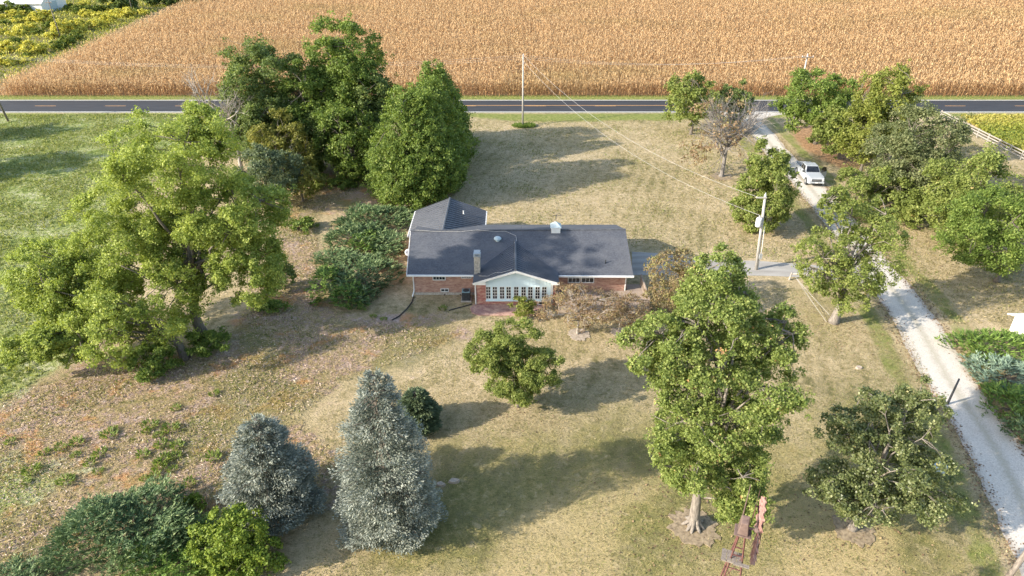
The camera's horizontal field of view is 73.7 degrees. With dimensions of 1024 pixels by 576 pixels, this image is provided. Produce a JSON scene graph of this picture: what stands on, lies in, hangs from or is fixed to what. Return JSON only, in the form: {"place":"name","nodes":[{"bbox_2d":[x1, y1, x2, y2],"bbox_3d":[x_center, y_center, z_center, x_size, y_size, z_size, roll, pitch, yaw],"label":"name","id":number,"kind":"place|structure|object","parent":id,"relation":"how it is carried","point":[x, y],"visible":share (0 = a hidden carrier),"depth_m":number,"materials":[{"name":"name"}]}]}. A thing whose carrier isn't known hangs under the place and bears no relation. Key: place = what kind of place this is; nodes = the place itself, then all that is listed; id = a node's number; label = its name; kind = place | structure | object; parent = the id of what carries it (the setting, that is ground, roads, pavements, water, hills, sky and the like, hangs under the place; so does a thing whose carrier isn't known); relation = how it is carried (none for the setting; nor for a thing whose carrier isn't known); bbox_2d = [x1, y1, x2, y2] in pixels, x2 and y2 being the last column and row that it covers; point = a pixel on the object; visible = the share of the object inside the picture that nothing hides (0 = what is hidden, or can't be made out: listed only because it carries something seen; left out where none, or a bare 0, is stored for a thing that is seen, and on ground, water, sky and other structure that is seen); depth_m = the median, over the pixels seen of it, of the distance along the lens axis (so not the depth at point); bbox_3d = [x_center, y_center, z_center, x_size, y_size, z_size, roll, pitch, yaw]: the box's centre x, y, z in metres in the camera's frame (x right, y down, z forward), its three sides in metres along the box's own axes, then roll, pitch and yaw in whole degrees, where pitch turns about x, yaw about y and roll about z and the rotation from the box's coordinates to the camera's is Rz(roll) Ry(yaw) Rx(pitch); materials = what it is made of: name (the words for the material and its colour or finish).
{"place":"outdoors","nodes":[
{"label":"outdoors","id":0,"kind":"place"},
{"bbox_2d":[0,0,1023,575],"bbox_3d":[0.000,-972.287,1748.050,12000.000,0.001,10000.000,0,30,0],"label":"ground","id":1,"kind":"structure","parent":0,"point":[390,304],"depth_m":51.62,"materials":[{"name":"beige plant"}]},
{"bbox_2d":[0,39,19,52],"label":"scrub shrub","id":2,"kind":"object","parent":1,"relation":"on","point":[7,44],"visible":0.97,"depth_m":158.47,"materials":[{"name":"yellow plant"}]},
{"bbox_2d":[15,40,48,53],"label":"scrub shrub","id":3,"kind":"object","parent":1,"relation":"on","point":[34,47],"visible":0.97,"depth_m":156.27,"materials":[{"name":"yellow plant"}]},
{"bbox_2d":[0,552,65,575],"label":"juniper","id":4,"kind":"object","parent":1,"relation":"on","point":[31,567],"visible":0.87,"depth_m":36.80,"materials":[{"name":"green plant"}]},
{"bbox_2d":[0,0,65,13],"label":"barn","id":5,"kind":"structure","parent":1,"relation":"on","point":[42,4],"depth_m":209.20,"materials":[{"name":"white paint"}]},
{"bbox_2d":[27,9,57,21],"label":"scrub shrub","id":6,"kind":"object","parent":1,"relation":"on","point":[40,15],"visible":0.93,"depth_m":194.97,"materials":[{"name":"yellow plant"}]},
{"bbox_2d":[50,18,76,32],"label":"scrub shrub","id":7,"kind":"object","parent":1,"relation":"on","point":[61,26],"visible":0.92,"depth_m":179.34,"materials":[{"name":"yellow plant"}]},
{"bbox_2d":[0,1,165,78],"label":"goldenrod cover","id":8,"kind":"object","parent":1,"relation":"on","point":[66,18],"visible":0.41,"depth_m":185.29,"materials":[{"name":"plant"}]},
{"bbox_2d":[0,0,167,82],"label":"scrub cover","id":9,"kind":"object","parent":1,"relation":"on","point":[85,32],"visible":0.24,"depth_m":180.08,"materials":[{"name":"green plant"}]},
{"bbox_2d":[0,112,187,400],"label":"meadow grass","id":10,"kind":"structure","parent":1,"relation":"on","point":[53,145],"depth_m":90.52,"materials":[{"name":"green plant"}]},
{"bbox_2d":[0,234,213,372],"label":"leaning tree","id":11,"kind":"object","parent":1,"relation":"on","point":[90,303],"visible":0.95,"depth_m":50.52,"materials":[{"name":"green plant"}]},
{"bbox_2d":[96,0,138,9],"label":"tree","id":12,"kind":"object","parent":1,"relation":"on","point":[119,4],"visible":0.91,"depth_m":210.90,"materials":[{"name":"green plant"}]},
{"bbox_2d":[35,472,206,575],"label":"juniper","id":13,"kind":"object","parent":1,"relation":"on","point":[120,505],"visible":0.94,"depth_m":37.49,"materials":[{"name":"green plant"}]},
{"bbox_2d":[113,6,137,17],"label":"scrub shrub","id":14,"kind":"object","parent":1,"relation":"on","point":[123,11],"visible":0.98,"depth_m":202.02,"materials":[{"name":"yellow plant"}]},
{"bbox_2d":[126,341,185,384],"bbox_3d":[-27.336,5.360,52.080,3.958,2.836,3.612,-21,36,-32],"label":"bush","id":15,"kind":"object","parent":1,"relation":"on","point":[152,361],"visible":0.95,"depth_m":51.38,"materials":[{"name":"green plant"}]},
{"bbox_2d":[115,509,227,575],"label":"juniper","id":16,"kind":"object","parent":1,"relation":"on","point":[163,567],"visible":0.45,"depth_m":36.64,"materials":[{"name":"green plant"}]},
{"bbox_2d":[55,99,304,340],"bbox_3d":[-24.760,-4.015,51.439,17.718,19.728,10.932,0,30,0],"label":"shade tree","id":17,"kind":"object","parent":1,"relation":"on","point":[165,220],"visible":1,"depth_m":49.56,"materials":[{"name":"green plant"}]},
{"bbox_2d":[181,491,207,511],"bbox_3d":[-19.117,12.868,40.772,1.703,1.140,1.585,-13,32,-21],"label":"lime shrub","id":18,"kind":"object","parent":1,"relation":"on","point":[196,499],"visible":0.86,"depth_m":40.66,"materials":[{"name":"green plant"}]},
{"bbox_2d":[180,325,231,357],"bbox_3d":[-24.412,4.287,54.507,4.366,2.268,3.758,0,30,0],"label":"bush","id":19,"kind":"object","parent":1,"relation":"on","point":[212,338],"visible":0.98,"depth_m":54.09,"materials":[{"name":"green plant"}]},
{"bbox_2d":[0,183,430,559],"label":"weeds","id":20,"kind":"object","parent":1,"relation":"on","point":[11,482],"visible":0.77,"depth_m":49.13,"materials":[{"name":"green plant"}]},
{"bbox_2d":[166,63,268,169],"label":"dead tree","id":21,"kind":"object","parent":1,"relation":"on","point":[235,106],"visible":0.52,"depth_m":83.11,"materials":[{"name":"grey wood"}]},
{"bbox_2d":[0,182,444,570],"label":"wood chips","id":22,"kind":"object","parent":1,"relation":"on","point":[222,444],"visible":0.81,"depth_m":49.54,"materials":[{"name":"brown wood"}]},
{"bbox_2d":[0,181,465,570],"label":"dry litter","id":23,"kind":"object","parent":1,"relation":"on","point":[170,393],"visible":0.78,"depth_m":49.89,"materials":[{"name":"brown plant"}]},
{"bbox_2d":[181,501,291,575],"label":"lime shrub","id":24,"kind":"object","parent":1,"relation":"on","point":[247,549],"visible":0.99,"depth_m":36.02,"materials":[{"name":"green plant"}]},
{"bbox_2d":[215,32,309,166],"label":"grove tree","id":25,"kind":"object","parent":1,"relation":"on","point":[256,52],"visible":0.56,"depth_m":84.09,"materials":[{"name":"green plant"}]},
{"bbox_2d":[230,142,305,201],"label":"grey green tree","id":26,"kind":"object","parent":1,"relation":"on","point":[268,172],"visible":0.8,"depth_m":76.41,"materials":[{"name":"green plant"}]},
{"bbox_2d":[214,413,327,537],"bbox_3d":[-13.960,10.153,39.233,6.268,7.381,6.261,0,30,0],"label":"blue spruce","id":27,"kind":"object","parent":1,"relation":"on","point":[271,468],"visible":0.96,"depth_m":38.25,"materials":[{"name":"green plant"}]},
{"bbox_2d":[254,298,292,312],"bbox_3d":[-21.218,1.577,60.305,3.205,1.163,2.289,15,33,24],"label":"bush","id":28,"kind":"object","parent":1,"relation":"on","point":[276,303],"visible":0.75,"depth_m":60.09,"materials":[{"name":"green plant"}]},
{"bbox_2d":[262,250,296,291],"bbox_3d":[-21.371,-1.567,62.467,3.175,4.447,3.125,0,30,0],"label":"bush","id":29,"kind":"object","parent":1,"relation":"on","point":[289,270],"visible":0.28,"depth_m":62.66,"materials":[{"name":"green plant"}]},
{"bbox_2d":[244,106,315,173],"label":"gold tree","id":30,"kind":"object","parent":1,"relation":"on","point":[295,128],"visible":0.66,"depth_m":82.21,"materials":[{"name":"green plant"}]},
{"bbox_2d":[279,216,314,231],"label":"bush","id":31,"kind":"object","parent":1,"relation":"on","point":[304,221],"visible":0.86,"depth_m":74.33,"materials":[{"name":"green plant"}]},
{"bbox_2d":[266,56,344,143],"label":"grove tree","id":32,"kind":"object","parent":1,"relation":"on","point":[287,84],"visible":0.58,"depth_m":84.92,"materials":[{"name":"green plant"}]},
{"bbox_2d":[284,152,326,201],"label":"gold tree","id":33,"kind":"object","parent":1,"relation":"on","point":[309,172],"visible":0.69,"depth_m":80.02,"materials":[{"name":"green plant"}]},
{"bbox_2d":[284,98,350,171],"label":"grove tree","id":34,"kind":"object","parent":1,"relation":"on","point":[318,156],"visible":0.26,"depth_m":86.12,"materials":[{"name":"green plant"}]},
{"bbox_2d":[304,173,332,189],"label":"bush","id":35,"kind":"object","parent":1,"relation":"on","point":[318,186],"visible":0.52,"depth_m":85.13,"materials":[{"name":"green plant"}]},
{"bbox_2d":[303,263,340,306],"bbox_3d":[-17.414,-0.883,63.409,3.431,2.233,7.795,0,30,0],"label":"weedy shrub","id":36,"kind":"object","parent":1,"relation":"on","point":[324,272],"visible":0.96,"depth_m":63.00,"materials":[{"name":"green plant"}]},
{"bbox_2d":[308,246,360,267],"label":"juniper","id":37,"kind":"object","parent":1,"relation":"on","point":[332,256],"visible":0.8,"depth_m":68.44,"materials":[{"name":"green plant"}]},
{"bbox_2d":[327,171,358,189],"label":"bush","id":38,"kind":"object","parent":1,"relation":"on","point":[348,182],"visible":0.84,"depth_m":85.10,"materials":[{"name":"green plant"}]},
{"bbox_2d":[307,98,379,179],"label":"grove tree","id":39,"kind":"object","parent":1,"relation":"on","point":[361,143],"visible":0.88,"depth_m":83.90,"materials":[{"name":"green plant"}]},
{"bbox_2d":[293,10,400,154],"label":"grove tree","id":40,"kind":"object","parent":1,"relation":"on","point":[340,66],"visible":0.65,"depth_m":85.85,"materials":[{"name":"green plant"}]},
{"bbox_2d":[327,278,373,310],"bbox_3d":[-14.515,0.275,61.743,4.226,1.886,5.292,0,30,0],"label":"weedy shrub","id":41,"kind":"object","parent":1,"relation":"on","point":[336,293],"visible":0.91,"depth_m":61.03,"materials":[{"name":"green plant"}]},
{"bbox_2d":[322,219,393,252],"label":"juniper","id":42,"kind":"object","parent":1,"relation":"on","point":[344,229],"visible":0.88,"depth_m":71.83,"materials":[{"name":"green plant"}]},
{"bbox_2d":[344,228,382,253],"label":"weedy shrub","id":43,"kind":"object","parent":1,"relation":"on","point":[367,231],"visible":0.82,"depth_m":70.29,"materials":[{"name":"green plant"}]},
{"bbox_2d":[326,250,407,308],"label":"juniper","id":44,"kind":"object","parent":1,"relation":"on","point":[373,262],"visible":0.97,"depth_m":64.33,"materials":[{"name":"green plant"}]},
{"bbox_2d":[328,201,413,235],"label":"juniper","id":45,"kind":"object","parent":1,"relation":"on","point":[374,209],"visible":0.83,"depth_m":75.90,"materials":[{"name":"green plant"}]},
{"bbox_2d":[350,68,400,148],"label":"grove tree","id":46,"kind":"object","parent":1,"relation":"on","point":[379,79],"visible":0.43,"depth_m":86.21,"materials":[{"name":"green plant"}]},
{"bbox_2d":[327,367,447,558],"bbox_3d":[-7.004,9.035,37.115,6.722,11.435,6.795,0,30,0],"label":"blue spruce","id":47,"kind":"object","parent":1,"relation":"on","point":[378,484],"visible":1,"depth_m":36.65,"materials":[{"name":"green plant"}]},
{"bbox_2d":[367,229,407,259],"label":"juniper","id":48,"kind":"object","parent":1,"relation":"on","point":[388,244],"visible":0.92,"depth_m":70.05,"materials":[{"name":"green plant"}]},
{"bbox_2d":[356,82,467,211],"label":"conical tree","id":49,"kind":"object","parent":1,"relation":"on","point":[385,191],"visible":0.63,"depth_m":77.09,"materials":[{"name":"green plant"}]},
{"bbox_2d":[398,386,442,436],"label":"evergreen","id":50,"kind":"object","parent":1,"relation":"on","point":[422,406],"visible":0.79,"depth_m":45.78,"materials":[{"name":"green plant"}]},
{"bbox_2d":[383,85,469,203],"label":"conical tree","id":51,"kind":"object","parent":1,"relation":"on","point":[428,99],"visible":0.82,"depth_m":76.72,"materials":[{"name":"green plant"}]},
{"bbox_2d":[395,72,473,193],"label":"conical tree","id":52,"kind":"object","parent":1,"relation":"on","point":[450,115],"visible":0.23,"depth_m":81.12,"materials":[{"name":"green plant"}]},
{"bbox_2d":[398,59,483,165],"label":"conical tree","id":53,"kind":"object","parent":1,"relation":"on","point":[439,71],"visible":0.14,"depth_m":88.62,"materials":[{"name":"green plant"}]},
{"bbox_2d":[429,68,475,139],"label":"conical tree","id":54,"kind":"object","parent":1,"relation":"on","point":[465,115],"visible":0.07,"depth_m":97.63,"materials":[{"name":"green plant"}]},
{"bbox_2d":[470,304,544,315],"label":"brick patio","id":55,"kind":"structure","parent":1,"relation":"on","point":[490,310],"depth_m":60.52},
{"bbox_2d":[0,0,1023,96],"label":"corn field","id":56,"kind":"structure","parent":1,"relation":"on","point":[48,78],"depth_m":158.37,"materials":[{"name":"beige plant"}]},
{"bbox_2d":[462,315,565,407],"bbox_3d":[0.092,5.414,47.593,7.380,7.230,5.565,0,30,0],"label":"multistem tree","id":57,"kind":"object","parent":1,"relation":"on","point":[514,353],"visible":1,"depth_m":46.74,"materials":[{"name":"green plant"}]},
{"bbox_2d":[405,197,633,304],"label":"house","id":58,"kind":"structure","parent":1,"relation":"on","point":[456,246],"depth_m":62.70,"materials":[{"name":"brick"}]},
{"bbox_2d":[507,295,536,318],"bbox_3d":[0.841,1.788,58.868,2.731,2.234,2.509,0,30,0],"label":"patio shrub","id":59,"kind":"object","parent":1,"relation":"on","point":[523,304],"visible":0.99,"depth_m":58.54,"materials":[{"name":"green plant"}]},
{"bbox_2d":[85,136,1023,575],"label":"fallen leaves","id":60,"kind":"object","parent":1,"relation":"on","point":[849,456],"visible":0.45,"depth_m":47.01,"materials":[{"name":"brown plant"}]},
{"bbox_2d":[568,327,589,340],"bbox_3d":[5.597,3.855,57.267,1.893,0.045,2.053,0,30,0],"label":"mulch ring","id":61,"kind":"object","parent":1,"relation":"on","point":[580,337],"visible":0.94,"depth_m":57.16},
{"bbox_2d":[533,281,628,333],"bbox_3d":[5.290,2.177,55.902,7.568,4.528,6.426,15,33,24],"label":"dry tree","id":62,"kind":"object","parent":1,"relation":"on","point":[560,298],"visible":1,"depth_m":55.53,"materials":[{"name":"brown plant"}]},
{"bbox_2d":[557,274,649,314],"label":"deck","id":63,"kind":"structure","parent":1,"relation":"on","point":[638,289],"depth_m":60.98,"materials":[{"name":"brown wood"}]},
{"bbox_2d":[599,288,654,331],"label":"dry tree","id":64,"kind":"object","parent":1,"relation":"on","point":[628,297],"visible":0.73,"depth_m":56.09,"materials":[{"name":"brown plant"}]},
{"bbox_2d":[446,118,839,262],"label":"lawn grass","id":65,"kind":"structure","parent":1,"relation":"on","point":[622,181],"depth_m":88.20,"materials":[{"name":"beige plant"}]},
{"bbox_2d":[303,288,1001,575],"bbox_3d":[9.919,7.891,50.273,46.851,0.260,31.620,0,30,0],"label":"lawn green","id":66,"kind":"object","parent":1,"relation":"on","point":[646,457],"depth_m":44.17,"materials":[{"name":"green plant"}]},
{"bbox_2d":[641,247,713,311],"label":"tree","id":67,"kind":"object","parent":1,"relation":"on","point":[678,268],"visible":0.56,"depth_m":58.43,"materials":[{"name":"brown plant"}]},
{"bbox_2d":[661,67,724,134],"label":"tree","id":68,"kind":"object","parent":1,"relation":"on","point":[696,92],"visible":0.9,"depth_m":100.61,"materials":[{"name":"green plant"}]},
{"bbox_2d":[666,508,720,547],"bbox_3d":[10.595,13.936,39.807,2.731,0.045,3.069,-20,36,-31],"label":"mulch ring","id":69,"kind":"object","parent":1,"relation":"on","point":[697,539],"visible":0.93,"depth_m":39.56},
{"bbox_2d":[606,242,815,539],"bbox_3d":[10.180,6.094,36.354,10.210,17.291,7.847,12,32,20],"label":"oak","id":70,"kind":"object","parent":1,"relation":"on","point":[699,444],"visible":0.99,"depth_m":34.22,"materials":[{"name":"green plant"}]},
{"bbox_2d":[679,88,781,178],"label":"half bare tree","id":71,"kind":"object","parent":1,"relation":"on","point":[719,138],"visible":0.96,"depth_m":85.60,"materials":[{"name":"grey plant"}]},
{"bbox_2d":[719,78,755,126],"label":"tree","id":72,"kind":"object","parent":1,"relation":"on","point":[736,90],"visible":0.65,"depth_m":103.17,"materials":[{"name":"green plant"}]},
{"bbox_2d":[720,484,766,575],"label":"windmill","id":73,"kind":"object","parent":1,"relation":"on","point":[742,529],"visible":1,"depth_m":26.57,"materials":[{"name":"metal"}]},
{"bbox_2d":[632,252,864,284],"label":"garage drive","id":74,"kind":"structure","parent":1,"relation":"on","point":[639,259],"depth_m":67.50,"materials":[{"name":"concrete"}]},
{"bbox_2d":[754,193,766,269],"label":"service pole","id":75,"kind":"object","parent":1,"relation":"on","point":[759,221],"visible":1,"depth_m":65.07,"materials":[{"name":"grey wood"}]},
{"bbox_2d":[726,135,801,233],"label":"tree","id":76,"kind":"object","parent":1,"relation":"on","point":[762,178],"visible":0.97,"depth_m":71.79,"materials":[{"name":"green plant"}]},
{"bbox_2d":[766,66,860,144],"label":"tree","id":77,"kind":"object","parent":1,"relation":"on","point":[841,98],"visible":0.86,"depth_m":96.38,"materials":[{"name":"green plant"}]},
{"bbox_2d":[805,101,852,159],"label":"tree","id":78,"kind":"object","parent":1,"relation":"on","point":[825,135],"visible":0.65,"depth_m":92.24,"materials":[{"name":"green plant"}]},
{"bbox_2d":[788,183,915,324],"bbox_3d":[27.703,-2.212,55.790,9.486,12.240,6.830,-9,31,-15],"label":"open tree","id":79,"kind":"object","parent":1,"relation":"on","point":[843,262],"visible":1,"depth_m":54.99,"materials":[{"name":"green plant"}]},
{"bbox_2d":[831,515,875,547],"bbox_3d":[19.829,14.081,39.555,2.404,0.045,2.400,0,30,0],"label":"mulch ring","id":80,"kind":"object","parent":1,"relation":"on","point":[845,534],"visible":0.76,"depth_m":39.38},
{"bbox_2d":[831,106,890,171],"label":"tree","id":81,"kind":"object","parent":1,"relation":"on","point":[849,147],"visible":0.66,"depth_m":86.80,"materials":[{"name":"green plant"}]},
{"bbox_2d":[828,163,915,216],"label":"tree","id":82,"kind":"object","parent":1,"relation":"on","point":[859,182],"visible":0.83,"depth_m":75.59,"materials":[{"name":"green plant"}]},
{"bbox_2d":[846,58,929,161],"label":"tree","id":83,"kind":"object","parent":1,"relation":"on","point":[876,105],"visible":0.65,"depth_m":84.06,"materials":[{"name":"green plant"}]},
{"bbox_2d":[801,374,980,531],"bbox_3d":[20.523,9.832,37.235,9.300,9.934,5.741,0,30,0],"label":"oak","id":84,"kind":"object","parent":1,"relation":"on","point":[923,480],"visible":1,"depth_m":36.61,"materials":[{"name":"green plant"}]},
{"bbox_2d":[889,197,925,228],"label":"bush","id":85,"kind":"object","parent":1,"relation":"on","point":[906,219],"visible":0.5,"depth_m":74.90,"materials":[{"name":"green plant"}]},
{"bbox_2d":[858,94,977,210],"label":"tree","id":86,"kind":"object","parent":1,"relation":"on","point":[909,148],"visible":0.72,"depth_m":75.57,"materials":[{"name":"green plant"}]},
{"bbox_2d":[833,127,1023,323],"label":"lawn grass","id":87,"kind":"structure","parent":1,"relation":"on","point":[970,269],"depth_m":66.12,"materials":[{"name":"beige plant"}]},
{"bbox_2d":[895,140,1023,250],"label":"tree","id":88,"kind":"object","parent":1,"relation":"on","point":[978,171],"visible":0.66,"depth_m":69.03,"materials":[{"name":"green plant"}]},
{"bbox_2d":[928,178,1023,282],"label":"tree","id":89,"kind":"object","parent":1,"relation":"on","point":[985,232],"visible":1,"depth_m":61.30,"materials":[{"name":"green plant"}]},
{"bbox_2d":[933,326,1023,366],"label":"juniper","id":90,"kind":"object","parent":1,"relation":"on","point":[982,335],"visible":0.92,"depth_m":54.68,"materials":[{"name":"green plant"}]},
{"bbox_2d":[940,110,1023,159],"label":"board fence","id":91,"kind":"object","parent":1,"relation":"on","point":[1009,150],"visible":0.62,"depth_m":99.07,"materials":[{"name":"white wood"}]},
{"bbox_2d":[956,350,1023,391],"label":"juniper","id":92,"kind":"object","parent":1,"relation":"on","point":[1003,362],"visible":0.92,"depth_m":51.84,"materials":[{"name":"green plant"}]},
{"bbox_2d":[975,378,1023,426],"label":"juniper","id":93,"kind":"object","parent":1,"relation":"on","point":[1017,392],"visible":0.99,"depth_m":48.64,"materials":[{"name":"green plant"}]},
{"bbox_2d":[997,410,1023,443],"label":"juniper","id":94,"kind":"object","parent":1,"relation":"on","point":[1020,424],"visible":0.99,"depth_m":46.34,"materials":[{"name":"green plant"}]},
{"bbox_2d":[1005,551,1023,575],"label":"utility pole","id":95,"kind":"object","parent":1,"relation":"on","point":[1015,567],"visible":1,"depth_m":34.64,"materials":[{"name":"brown wood"}]},
{"bbox_2d":[1007,313,1023,339],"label":"shed","id":96,"kind":"structure","parent":1,"relation":"on","point":[1017,323],"depth_m":56.78,"materials":[{"name":"white paint"}]},
{"bbox_2d":[0,100,1023,111],"bbox_3d":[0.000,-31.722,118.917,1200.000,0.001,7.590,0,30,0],"label":"road","id":97,"kind":"structure","parent":0,"point":[175,105],"depth_m":119.14,"materials":[{"name":"grey asphalt"}]},
{"bbox_2d":[401,105,666,105],"bbox_3d":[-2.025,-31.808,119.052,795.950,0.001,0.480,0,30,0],"label":"road centre line","id":98,"kind":"object","parent":97,"relation":"on","point":[565,105],"visible":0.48,"depth_m":119.11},
{"bbox_2d":[0,112,1023,112],"bbox_3d":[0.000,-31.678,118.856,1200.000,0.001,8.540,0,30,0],"label":"road shoulder","id":99,"kind":"object","parent":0,"point":[470,112],"visible":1,"depth_m":115.35},
{"bbox_2d":[724,112,1023,575],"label":"driveway","id":100,"kind":"structure","parent":0,"point":[998,456],"depth_m":50.67,"materials":[{"name":"grey gravel"}]},
{"bbox_2d":[794,161,826,184],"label":"pickup truck","id":101,"kind":"object","parent":100,"relation":"on","point":[810,173],"visible":0.95,"depth_m":87.01,"materials":[{"name":"paint"}]},
{"bbox_2d":[960,113,1023,152],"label":"bean field","id":102,"kind":"structure","parent":0,"point":[1008,128],"depth_m":106.41,"materials":[{"name":"yellow plant"}]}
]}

